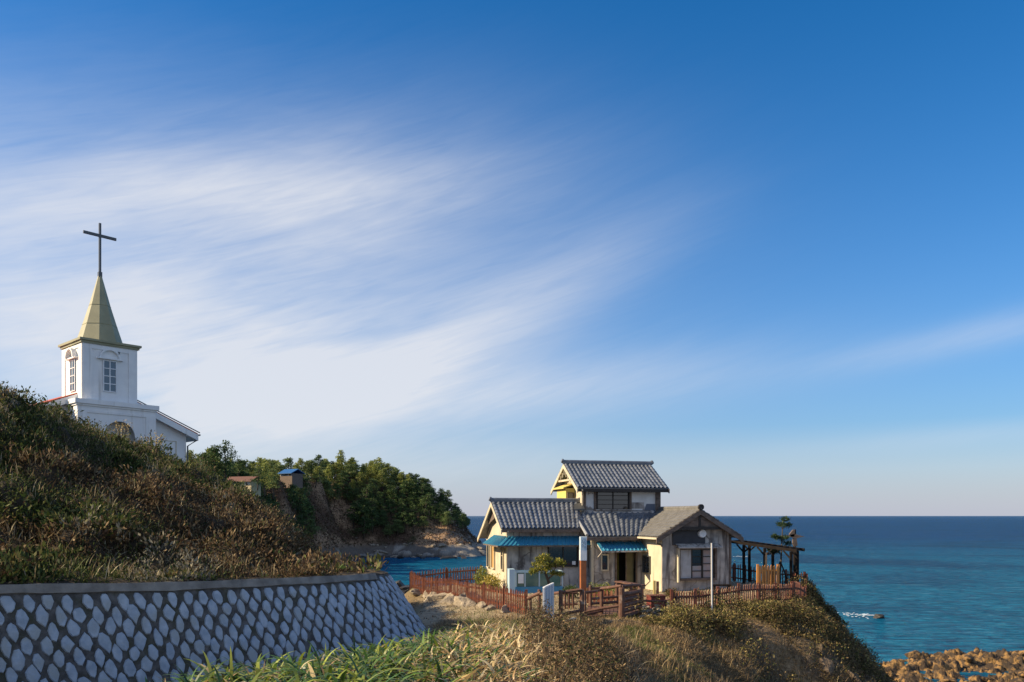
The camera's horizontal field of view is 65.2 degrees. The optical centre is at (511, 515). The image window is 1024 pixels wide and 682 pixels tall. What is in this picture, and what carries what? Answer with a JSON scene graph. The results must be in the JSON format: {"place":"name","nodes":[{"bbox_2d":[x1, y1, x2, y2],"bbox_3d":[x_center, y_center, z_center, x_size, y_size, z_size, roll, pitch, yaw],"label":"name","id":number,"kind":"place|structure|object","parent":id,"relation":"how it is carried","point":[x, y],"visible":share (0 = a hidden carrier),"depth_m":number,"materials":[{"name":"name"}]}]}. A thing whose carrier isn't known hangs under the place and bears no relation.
{"place":"outdoors","nodes":[
{"label":"outdoors","id":0,"kind":"place"},
{"bbox_2d":[0,395,387,584],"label":"hillside","id":1,"kind":"structure","parent":0,"point":[19,501],"depth_m":21.18,"materials":[{"name":"green plant"}]},
{"bbox_2d":[36,223,200,461],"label":"church","id":2,"kind":"structure","parent":1,"relation":"on","point":[99,370],"depth_m":51.59,"materials":[{"name":"white paint"}]},
{"bbox_2d":[114,419,132,437],"bbox_3d":[-15.109,-3.099,31.012,0.744,1.351,0.761,0,0,0],"label":"sapling","id":3,"kind":"object","parent":1,"relation":"on","point":[116,425],"visible":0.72,"depth_m":30.99,"materials":[{"name":"green plant"}]},
{"bbox_2d":[0,381,388,583],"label":"hillside shrubs","id":4,"kind":"object","parent":1,"relation":"on","point":[25,561],"visible":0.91,"depth_m":21.65,"materials":[{"name":"green plant"}]},
{"bbox_2d":[262,477,485,558],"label":"headland","id":5,"kind":"structure","parent":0,"point":[424,549],"depth_m":237.26,"materials":[{"name":"soil"}]},
{"bbox_2d":[186,449,197,466],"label":"pine tree","id":6,"kind":"object","parent":5,"relation":"on","point":[191,454],"visible":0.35,"depth_m":181.33,"materials":[{"name":"green plant"}]},
{"bbox_2d":[195,452,215,474],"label":"pine tree","id":7,"kind":"object","parent":5,"relation":"on","point":[204,455],"visible":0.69,"depth_m":167.66,"materials":[{"name":"green plant"}]},
{"bbox_2d":[206,444,227,475],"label":"pine tree","id":8,"kind":"object","parent":5,"relation":"on","point":[214,450],"visible":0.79,"depth_m":170.08,"materials":[{"name":"green plant"}]},
{"bbox_2d":[213,440,239,476],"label":"pine tree","id":9,"kind":"object","parent":5,"relation":"on","point":[224,449],"visible":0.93,"depth_m":171.33,"materials":[{"name":"green plant"}]},
{"bbox_2d":[232,459,246,476],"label":"pine tree","id":10,"kind":"object","parent":5,"relation":"on","point":[238,463],"visible":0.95,"depth_m":185.54,"materials":[{"name":"green plant"}]},
{"bbox_2d":[228,476,261,499],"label":"cottage","id":11,"kind":"structure","parent":5,"relation":"on","point":[250,483],"depth_m":160.10,"materials":[{"name":"red"}]},
{"bbox_2d":[238,459,251,475],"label":"pine tree","id":12,"kind":"object","parent":5,"relation":"on","point":[248,468],"visible":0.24,"depth_m":198.65,"materials":[{"name":"green plant"}]},
{"bbox_2d":[250,466,266,490],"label":"pine tree","id":13,"kind":"object","parent":5,"relation":"on","point":[258,470],"visible":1,"depth_m":156.85,"materials":[{"name":"green plant"}]},
{"bbox_2d":[256,462,275,495],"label":"pine tree","id":14,"kind":"object","parent":5,"relation":"on","point":[265,470],"visible":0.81,"depth_m":159.95,"materials":[{"name":"green plant"}]},
{"bbox_2d":[265,472,280,498],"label":"pine tree","id":15,"kind":"object","parent":5,"relation":"on","point":[274,484],"visible":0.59,"depth_m":169.72,"materials":[{"name":"green plant"}]},
{"bbox_2d":[272,463,284,480],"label":"pine tree","id":16,"kind":"object","parent":5,"relation":"on","point":[278,466],"visible":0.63,"depth_m":219.17,"materials":[{"name":"green plant"}]},
{"bbox_2d":[282,457,298,468],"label":"pine tree","id":17,"kind":"object","parent":5,"relation":"on","point":[289,462],"visible":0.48,"depth_m":227.10,"materials":[{"name":"green plant"}]},
{"bbox_2d":[278,469,304,487],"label":"cabin","id":18,"kind":"object","parent":5,"relation":"on","point":[291,476],"visible":0.97,"depth_m":213.42,"materials":[{"name":"brown wood"}]},
{"bbox_2d":[286,483,300,507],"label":"pine tree","id":19,"kind":"object","parent":5,"relation":"on","point":[292,486],"visible":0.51,"depth_m":208.86,"materials":[{"name":"green plant"}]},
{"bbox_2d":[287,490,305,510],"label":"pine tree","id":20,"kind":"object","parent":5,"relation":"on","point":[294,495],"visible":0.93,"depth_m":204.43,"materials":[{"name":"green plant"}]},
{"bbox_2d":[294,514,306,528],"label":"pine tree","id":21,"kind":"object","parent":5,"relation":"on","point":[300,519],"visible":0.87,"depth_m":199.78,"materials":[{"name":"green plant"}]},
{"bbox_2d":[293,487,310,525],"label":"pine tree","id":22,"kind":"object","parent":5,"relation":"on","point":[305,500],"visible":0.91,"depth_m":206.99,"materials":[{"name":"green plant"}]},
{"bbox_2d":[303,472,311,495],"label":"pine tree","id":23,"kind":"object","parent":5,"relation":"on","point":[306,486],"visible":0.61,"depth_m":222.69,"materials":[{"name":"green plant"}]},
{"bbox_2d":[304,460,314,476],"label":"pine tree","id":24,"kind":"object","parent":5,"relation":"on","point":[311,465],"visible":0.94,"depth_m":231.29,"materials":[{"name":"green plant"}]},
{"bbox_2d":[304,518,320,534],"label":"pine tree","id":25,"kind":"object","parent":5,"relation":"on","point":[311,525],"visible":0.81,"depth_m":205.53,"materials":[{"name":"green plant"}]},
{"bbox_2d":[310,466,322,487],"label":"pine tree","id":26,"kind":"object","parent":5,"relation":"on","point":[316,471],"visible":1,"depth_m":229.10,"materials":[{"name":"green plant"}]},
{"bbox_2d":[312,454,325,473],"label":"pine tree","id":27,"kind":"object","parent":5,"relation":"on","point":[318,457],"visible":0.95,"depth_m":231.95,"materials":[{"name":"green plant"}]},
{"bbox_2d":[321,480,336,500],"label":"pine tree","id":28,"kind":"object","parent":5,"relation":"on","point":[328,488],"visible":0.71,"depth_m":239.71,"materials":[{"name":"green plant"}]},
{"bbox_2d":[323,464,335,484],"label":"pine tree","id":29,"kind":"object","parent":5,"relation":"on","point":[328,472],"visible":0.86,"depth_m":245.31,"materials":[{"name":"green plant"}]},
{"bbox_2d":[330,483,341,502],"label":"pine tree","id":30,"kind":"object","parent":5,"relation":"on","point":[335,487],"visible":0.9,"depth_m":242.95,"materials":[{"name":"green plant"}]},
{"bbox_2d":[331,462,340,478],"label":"pine tree","id":31,"kind":"object","parent":5,"relation":"on","point":[337,466],"visible":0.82,"depth_m":253.67,"materials":[{"name":"green plant"}]},
{"bbox_2d":[333,473,344,495],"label":"pine tree","id":32,"kind":"object","parent":5,"relation":"on","point":[339,478],"visible":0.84,"depth_m":245.72,"materials":[{"name":"green plant"}]},
{"bbox_2d":[334,450,345,471],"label":"pine tree","id":33,"kind":"object","parent":5,"relation":"on","point":[340,458],"visible":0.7,"depth_m":257.21,"materials":[{"name":"green plant"}]},
{"bbox_2d":[337,470,350,492],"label":"pine tree","id":34,"kind":"object","parent":5,"relation":"on","point":[344,473],"visible":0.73,"depth_m":248.57,"materials":[{"name":"green plant"}]},
{"bbox_2d":[340,483,353,503],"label":"pine tree","id":35,"kind":"object","parent":5,"relation":"on","point":[347,488],"visible":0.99,"depth_m":246.41,"materials":[{"name":"green plant"}]},
{"bbox_2d":[342,464,355,483],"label":"pine tree","id":36,"kind":"object","parent":5,"relation":"on","point":[349,467],"visible":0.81,"depth_m":252.62,"materials":[{"name":"green plant"}]},
{"bbox_2d":[220,474,481,550],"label":"headland scrub","id":37,"kind":"object","parent":5,"relation":"on","point":[295,513],"visible":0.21,"depth_m":238.71,"materials":[{"name":"green plant"}]},
{"bbox_2d":[343,500,361,528],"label":"pine tree","id":38,"kind":"object","parent":5,"relation":"on","point":[354,504],"visible":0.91,"depth_m":240.13,"materials":[{"name":"green plant"}]},
{"bbox_2d":[350,488,362,500],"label":"pine tree","id":39,"kind":"object","parent":5,"relation":"on","point":[355,493],"visible":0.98,"depth_m":247.54,"materials":[{"name":"green plant"}]},
{"bbox_2d":[351,505,368,526],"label":"pine tree","id":40,"kind":"object","parent":5,"relation":"on","point":[361,509],"visible":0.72,"depth_m":239.37,"materials":[{"name":"green plant"}]},
{"bbox_2d":[354,472,367,490],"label":"pine tree","id":41,"kind":"object","parent":5,"relation":"on","point":[360,476],"visible":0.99,"depth_m":251.76,"materials":[{"name":"green plant"}]},
{"bbox_2d":[353,514,374,538],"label":"pine tree","id":42,"kind":"object","parent":5,"relation":"on","point":[362,523],"visible":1,"depth_m":236.83,"materials":[{"name":"green plant"}]},
{"bbox_2d":[357,484,374,512],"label":"pine tree","id":43,"kind":"object","parent":5,"relation":"on","point":[368,490],"visible":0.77,"depth_m":245.06,"materials":[{"name":"green plant"}]},
{"bbox_2d":[365,478,379,492],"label":"pine tree","id":44,"kind":"object","parent":5,"relation":"on","point":[371,481],"visible":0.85,"depth_m":251.72,"materials":[{"name":"green plant"}]},
{"bbox_2d":[368,464,381,483],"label":"pine tree","id":45,"kind":"object","parent":5,"relation":"on","point":[376,472],"visible":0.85,"depth_m":257.58,"materials":[{"name":"green plant"}]},
{"bbox_2d":[377,469,387,490],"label":"pine tree","id":46,"kind":"object","parent":5,"relation":"on","point":[381,474],"visible":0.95,"depth_m":254.78,"materials":[{"name":"green plant"}]},
{"bbox_2d":[383,484,394,500],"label":"pine tree","id":47,"kind":"object","parent":5,"relation":"on","point":[391,488],"visible":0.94,"depth_m":251.72,"materials":[{"name":"green plant"}]},
{"bbox_2d":[386,490,399,507],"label":"pine tree","id":48,"kind":"object","parent":5,"relation":"on","point":[394,494],"visible":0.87,"depth_m":250.71,"materials":[{"name":"green plant"}]},
{"bbox_2d":[389,468,405,483],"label":"pine tree","id":49,"kind":"object","parent":5,"relation":"on","point":[396,472],"visible":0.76,"depth_m":261.14,"materials":[{"name":"green plant"}]},
{"bbox_2d":[394,471,406,492],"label":"pine tree","id":50,"kind":"object","parent":5,"relation":"on","point":[401,477],"visible":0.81,"depth_m":259.15,"materials":[{"name":"green plant"}]},
{"bbox_2d":[397,512,412,532],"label":"pine tree","id":51,"kind":"object","parent":5,"relation":"on","point":[404,518],"visible":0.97,"depth_m":244.03,"materials":[{"name":"green plant"}]},
{"bbox_2d":[398,480,418,504],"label":"pine tree","id":52,"kind":"object","parent":5,"relation":"on","point":[406,485],"visible":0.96,"depth_m":253.48,"materials":[{"name":"green plant"}]},
{"bbox_2d":[406,512,420,531],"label":"pine tree","id":53,"kind":"object","parent":5,"relation":"on","point":[412,515],"visible":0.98,"depth_m":244.47,"materials":[{"name":"green plant"}]},
{"bbox_2d":[407,490,419,512],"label":"pine tree","id":54,"kind":"object","parent":5,"relation":"on","point":[414,495],"visible":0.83,"depth_m":252.89,"materials":[{"name":"green plant"}]},
{"bbox_2d":[407,503,420,520],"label":"pine tree","id":55,"kind":"object","parent":5,"relation":"on","point":[413,508],"visible":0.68,"depth_m":248.26,"materials":[{"name":"green plant"}]},
{"bbox_2d":[408,479,420,491],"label":"pine tree","id":56,"kind":"object","parent":5,"relation":"on","point":[414,482],"visible":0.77,"depth_m":255.65,"materials":[{"name":"green plant"}]},
{"bbox_2d":[413,483,427,507],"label":"pine tree","id":57,"kind":"object","parent":5,"relation":"on","point":[421,491],"visible":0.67,"depth_m":254.43,"materials":[{"name":"green plant"}]},
{"bbox_2d":[419,516,429,530],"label":"pine tree","id":58,"kind":"object","parent":5,"relation":"on","point":[424,521],"visible":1,"depth_m":244.60,"materials":[{"name":"green plant"}]},
{"bbox_2d":[417,493,434,516],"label":"pine tree","id":59,"kind":"object","parent":5,"relation":"on","point":[425,498],"visible":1,"depth_m":248.75,"materials":[{"name":"green plant"}]},
{"bbox_2d":[429,504,440,523],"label":"pine tree","id":60,"kind":"object","parent":5,"relation":"on","point":[435,508],"visible":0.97,"depth_m":248.99,"materials":[{"name":"green plant"}]},
{"bbox_2d":[434,488,444,501],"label":"pine tree","id":61,"kind":"object","parent":5,"relation":"on","point":[440,498],"visible":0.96,"depth_m":261.60,"materials":[{"name":"green plant"}]},
{"bbox_2d":[435,508,445,526],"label":"pine tree","id":62,"kind":"object","parent":5,"relation":"on","point":[440,510],"visible":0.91,"depth_m":247.67,"materials":[{"name":"green plant"}]},
{"bbox_2d":[437,490,452,506],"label":"pine tree","id":63,"kind":"object","parent":5,"relation":"on","point":[446,499],"visible":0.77,"depth_m":261.07,"materials":[{"name":"green plant"}]},
{"bbox_2d":[441,511,455,530],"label":"pine tree","id":64,"kind":"object","parent":5,"relation":"on","point":[447,516],"visible":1,"depth_m":245.62,"materials":[{"name":"green plant"}]},
{"bbox_2d":[456,512,467,532],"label":"pine tree","id":65,"kind":"object","parent":5,"relation":"on","point":[461,520],"visible":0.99,"depth_m":249.06,"materials":[{"name":"green plant"}]},
{"bbox_2d":[0,0,1023,515],"label":"sky","id":66,"kind":"structure","parent":0,"point":[768,255],"materials":[{"name":"blue"}]},
{"bbox_2d":[305,581,886,681],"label":"ground","id":67,"kind":"structure","parent":0,"point":[426,606],"depth_m":26.75,"materials":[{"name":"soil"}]},
{"bbox_2d":[0,573,425,681],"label":"retaining wall","id":68,"kind":"structure","parent":67,"relation":"on","point":[100,632],"depth_m":17.61,"materials":[{"name":"grey stone"}]},
{"bbox_2d":[108,619,590,681],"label":"strap leaf grass","id":69,"kind":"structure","parent":67,"relation":"on","point":[377,663],"depth_m":9.51,"materials":[{"name":"green plant"}]},
{"bbox_2d":[427,592,447,601],"bbox_3d":[-2.844,3.560,34.027,1.517,0.813,0.778,10,9,3],"label":"edge rock","id":70,"kind":"object","parent":67,"relation":"on","point":[437,596],"visible":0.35,"depth_m":33.73,"materials":[{"name":"beige stone"}]},
{"bbox_2d":[409,565,481,589],"bbox_3d":[-3.207,3.119,39.386,4.006,1.267,0.188,0,0,-32],"label":"picket fence","id":71,"kind":"object","parent":67,"relation":"on","point":[446,572],"visible":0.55,"depth_m":39.40,"materials":[{"name":"brown wood"}]},
{"bbox_2d":[439,595,453,603],"bbox_3d":[-2.518,3.591,32.513,0.831,0.544,1.431,-4,15,-12],"label":"edge rock","id":72,"kind":"object","parent":67,"relation":"on","point":[448,599],"visible":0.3,"depth_m":32.36,"materials":[{"name":"beige stone"}]},
{"bbox_2d":[453,596,475,607],"bbox_3d":[-1.794,3.574,30.985,0.726,0.758,1.416,-14,18,-36],"label":"edge rock","id":73,"kind":"object","parent":67,"relation":"on","point":[459,601],"visible":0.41,"depth_m":30.93,"materials":[{"name":"beige stone"}]},
{"bbox_2d":[410,570,527,613],"bbox_3d":[-2.189,3.141,32.755,0.187,1.245,12.239,0,0,-26],"label":"picket fence","id":74,"kind":"object","parent":67,"relation":"on","point":[423,584],"visible":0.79,"depth_m":31.22,"materials":[{"name":"brown wood"}]},
{"bbox_2d":[473,566,491,585],"bbox_3d":[-1.304,2.800,36.190,0.969,1.221,1.034,0,0,0],"label":"garden bush","id":75,"kind":"object","parent":67,"relation":"on","point":[477,578],"visible":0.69,"depth_m":36.15,"materials":[{"name":"green plant"}]},
{"bbox_2d":[479,572,504,591],"bbox_3d":[-0.880,2.953,35.408,1.195,0.923,1.143,0,0,0],"label":"garden bush","id":76,"kind":"object","parent":67,"relation":"on","point":[494,582],"visible":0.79,"depth_m":35.27,"materials":[{"name":"green plant"}]},
{"bbox_2d":[396,618,620,681],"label":"dry reeds","id":77,"kind":"object","parent":67,"relation":"on","point":[507,653],"visible":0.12,"depth_m":11.02,"materials":[{"name":"beige plant"}]},
{"bbox_2d":[507,568,562,593],"bbox_3d":[1.006,2.847,35.124,2.362,1.060,0.805,0,0,-8],"label":"display case","id":78,"kind":"object","parent":67,"relation":"on","point":[519,580],"visible":0.87,"depth_m":34.73,"materials":[{"name":"teal glass"}]},
{"bbox_2d":[528,552,566,584],"bbox_3d":[1.346,2.426,30.994,1.606,2.086,0.998,0,0,0],"label":"garden pine","id":79,"kind":"object","parent":67,"relation":"on","point":[546,558],"visible":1,"depth_m":30.87,"materials":[{"name":"green plant"}]},
{"bbox_2d":[543,583,553,617],"bbox_3d":[1.122,2.859,24.600,0.100,1.544,0.934,0,0,20],"label":"white gate","id":80,"kind":"object","parent":67,"relation":"on","point":[548,591],"visible":0.58,"depth_m":24.66,"materials":[{"name":"white paint"}]},
{"bbox_2d":[527,588,583,621],"bbox_3d":[1.442,2.971,26.967,1.876,1.444,4.165,0,0,0],"label":"log railing","id":81,"kind":"object","parent":67,"relation":"on","point":[560,593],"visible":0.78,"depth_m":25.43,"materials":[{"name":"brown wood"}]},
{"bbox_2d":[579,537,586,590],"bbox_3d":[2.451,2.161,27.597,0.224,2.888,0.230,0,0,-6],"label":"signpost","id":82,"kind":"object","parent":67,"relation":"on","point":[583,550],"visible":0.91,"depth_m":27.50,"materials":[{"name":"orange paint"}]},
{"bbox_2d":[506,599,666,681],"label":"brown scrub","id":83,"kind":"object","parent":67,"relation":"on","point":[598,650],"visible":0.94,"depth_m":12.63,"materials":[{"name":"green plant"}]},
{"bbox_2d":[586,582,614,596],"bbox_3d":[3.618,3.052,32.471,1.490,0.798,1.678,0,0,24],"label":"clipped bush","id":84,"kind":"object","parent":67,"relation":"on","point":[599,585],"visible":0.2,"depth_m":32.44,"materials":[{"name":"green plant"}]},
{"bbox_2d":[477,459,743,592],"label":"seaside house","id":85,"kind":"structure","parent":67,"relation":"on","point":[623,521],"depth_m":36.55,"materials":[{"name":"paint"}]},
{"bbox_2d":[587,588,635,603],"bbox_3d":[3.763,3.123,30.337,1.916,0.778,0.126,0,0,19],"label":"log railing","id":86,"kind":"object","parent":67,"relation":"on","point":[606,594],"visible":0.31,"depth_m":30.36,"materials":[{"name":"brown wood"}]},
{"bbox_2d":[584,583,641,618],"bbox_3d":[3.719,2.933,28.086,2.271,1.404,4.374,0,0,9],"label":"wooden fence","id":87,"kind":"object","parent":67,"relation":"on","point":[624,602],"depth_m":26.62,"materials":[{"name":"brown wood"}]},
{"bbox_2d":[614,581,645,604],"bbox_3d":[4.524,2.970,30.750,0.300,0.823,1.776,0,0,-26],"label":"plank bench","id":88,"kind":"object","parent":67,"relation":"on","point":[625,582],"visible":0.55,"depth_m":30.46,"materials":[{"name":"brown wood"}]},
{"bbox_2d":[425,594,872,681],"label":"slope turf","id":89,"kind":"structure","parent":67,"relation":"on","point":[447,623],"depth_m":24.24,"materials":[{"name":"brown plant"}]},
{"bbox_2d":[646,594,666,608],"bbox_3d":[5.130,3.092,28.500,0.600,0.550,0.480,0,0,-11],"label":"red bin","id":90,"kind":"object","parent":67,"relation":"on","point":[653,597],"visible":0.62,"depth_m":28.30,"materials":[{"name":"paint"}]},
{"bbox_2d":[642,596,681,610],"bbox_3d":[5.025,3.118,27.103,1.426,0.846,0.289,0,0,0],"label":"rope rail","id":91,"kind":"object","parent":67,"relation":"on","point":[668,599],"visible":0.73,"depth_m":27.10,"materials":[{"name":"brown wood"}]},
{"bbox_2d":[711,543,712,608],"bbox_3d":[6.895,2.322,27.600,0.067,2.768,0.060,0,0,0],"label":"white pole","id":92,"kind":"object","parent":67,"relation":"on","point":[711,575],"visible":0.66,"depth_m":27.58,"materials":[{"name":"white metal"}]},
{"bbox_2d":[670,582,792,609],"bbox_3d":[8.344,3.092,29.557,8.056,1.238,0.199,0,0,-42],"label":"picket fence","id":93,"kind":"object","parent":67,"relation":"on","point":[744,590],"visible":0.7,"depth_m":29.49,"materials":[{"name":"brown wood"}]},
{"bbox_2d":[627,569,900,681],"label":"cliff shrubs","id":94,"kind":"object","parent":67,"relation":"on","point":[813,609],"visible":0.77,"depth_m":27.39,"materials":[{"name":"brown plant"}]},
{"bbox_2d":[756,564,778,592],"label":"picket gate","id":95,"kind":"structure","parent":67,"relation":"on","point":[760,570],"depth_m":33.73,"materials":[{"name":"orange wood"}]},
{"bbox_2d":[732,540,804,589],"bbox_3d":[11.743,2.315,36.888,1.288,2.337,3.627,0,0,-42],"label":"pergola","id":96,"kind":"object","parent":67,"relation":"on","point":[764,546],"visible":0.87,"depth_m":36.68,"materials":[{"name":"black wood"}]},
{"bbox_2d":[732,563,805,586],"bbox_3d":[11.953,3.007,38.777,0.854,1.298,5.377,0,0,-40],"label":"picket fence","id":97,"kind":"object","parent":67,"relation":"on","point":[734,577],"visible":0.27,"depth_m":39.42,"materials":[{"name":"brown wood"}]},
{"bbox_2d":[767,516,792,583],"bbox_3d":[12.530,1.655,37.259,1.252,3.394,1.005,0,0,-36],"label":"young pine","id":98,"kind":"object","parent":67,"relation":"on","point":[782,536],"visible":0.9,"depth_m":37.16,"materials":[{"name":"green plant"}]},
{"bbox_2d":[788,529,803,578],"bbox_3d":[13.475,1.948,38.195,0.953,2.599,0.150,0,0,0],"label":"wooden post frame","id":99,"kind":"object","parent":67,"relation":"on","point":[793,535],"visible":0.8,"depth_m":38.12,"materials":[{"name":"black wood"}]},
{"bbox_2d":[791,573,807,597],"bbox_3d":[12.470,3.358,34.352,0.311,1.457,4.653,0,0,27],"label":"picket fence","id":100,"kind":"object","parent":67,"relation":"on","point":[799,589],"visible":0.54,"depth_m":33.30,"materials":[{"name":"brown wood"}]},
{"bbox_2d":[818,657,834,676],"bbox_3d":[10.369,5.084,26.508,0.787,0.721,0.542,0,0,18],"label":"cliff rock","id":101,"kind":"object","parent":67,"relation":"on","point":[828,666],"visible":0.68,"depth_m":26.46,"materials":[{"name":"beige stone"}]},
{"bbox_2d":[846,670,861,681],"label":"cliff rock","id":102,"kind":"object","parent":67,"relation":"on","point":[853,676],"visible":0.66,"depth_m":26.46,"materials":[{"name":"stone"}]},
{"bbox_2d":[341,516,1023,681],"bbox_3d":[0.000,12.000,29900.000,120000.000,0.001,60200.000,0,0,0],"label":"sea","id":103,"kind":"structure","parent":0,"point":[931,584],"depth_m":175.50,"materials":[{"name":"liquid"}]},
{"bbox_2d":[881,647,1023,681],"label":"rock reef","id":104,"kind":"object","parent":103,"relation":"in","point":[940,668],"visible":0.47,"depth_m":61.87},
{"bbox_2d":[904,650,921,658],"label":"reef boulder","id":105,"kind":"object","parent":104,"relation":"on","point":[915,654],"visible":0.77,"depth_m":65.61,"materials":[{"name":"brown stone"}]},
{"bbox_2d":[962,654,973,662],"bbox_3d":[35.994,11.271,63.126,0.838,0.611,1.129,0,6,27],"label":"reef boulder","id":106,"kind":"object","parent":104,"relation":"on","point":[967,658],"visible":1,"depth_m":62.88,"materials":[{"name":"brown stone"}]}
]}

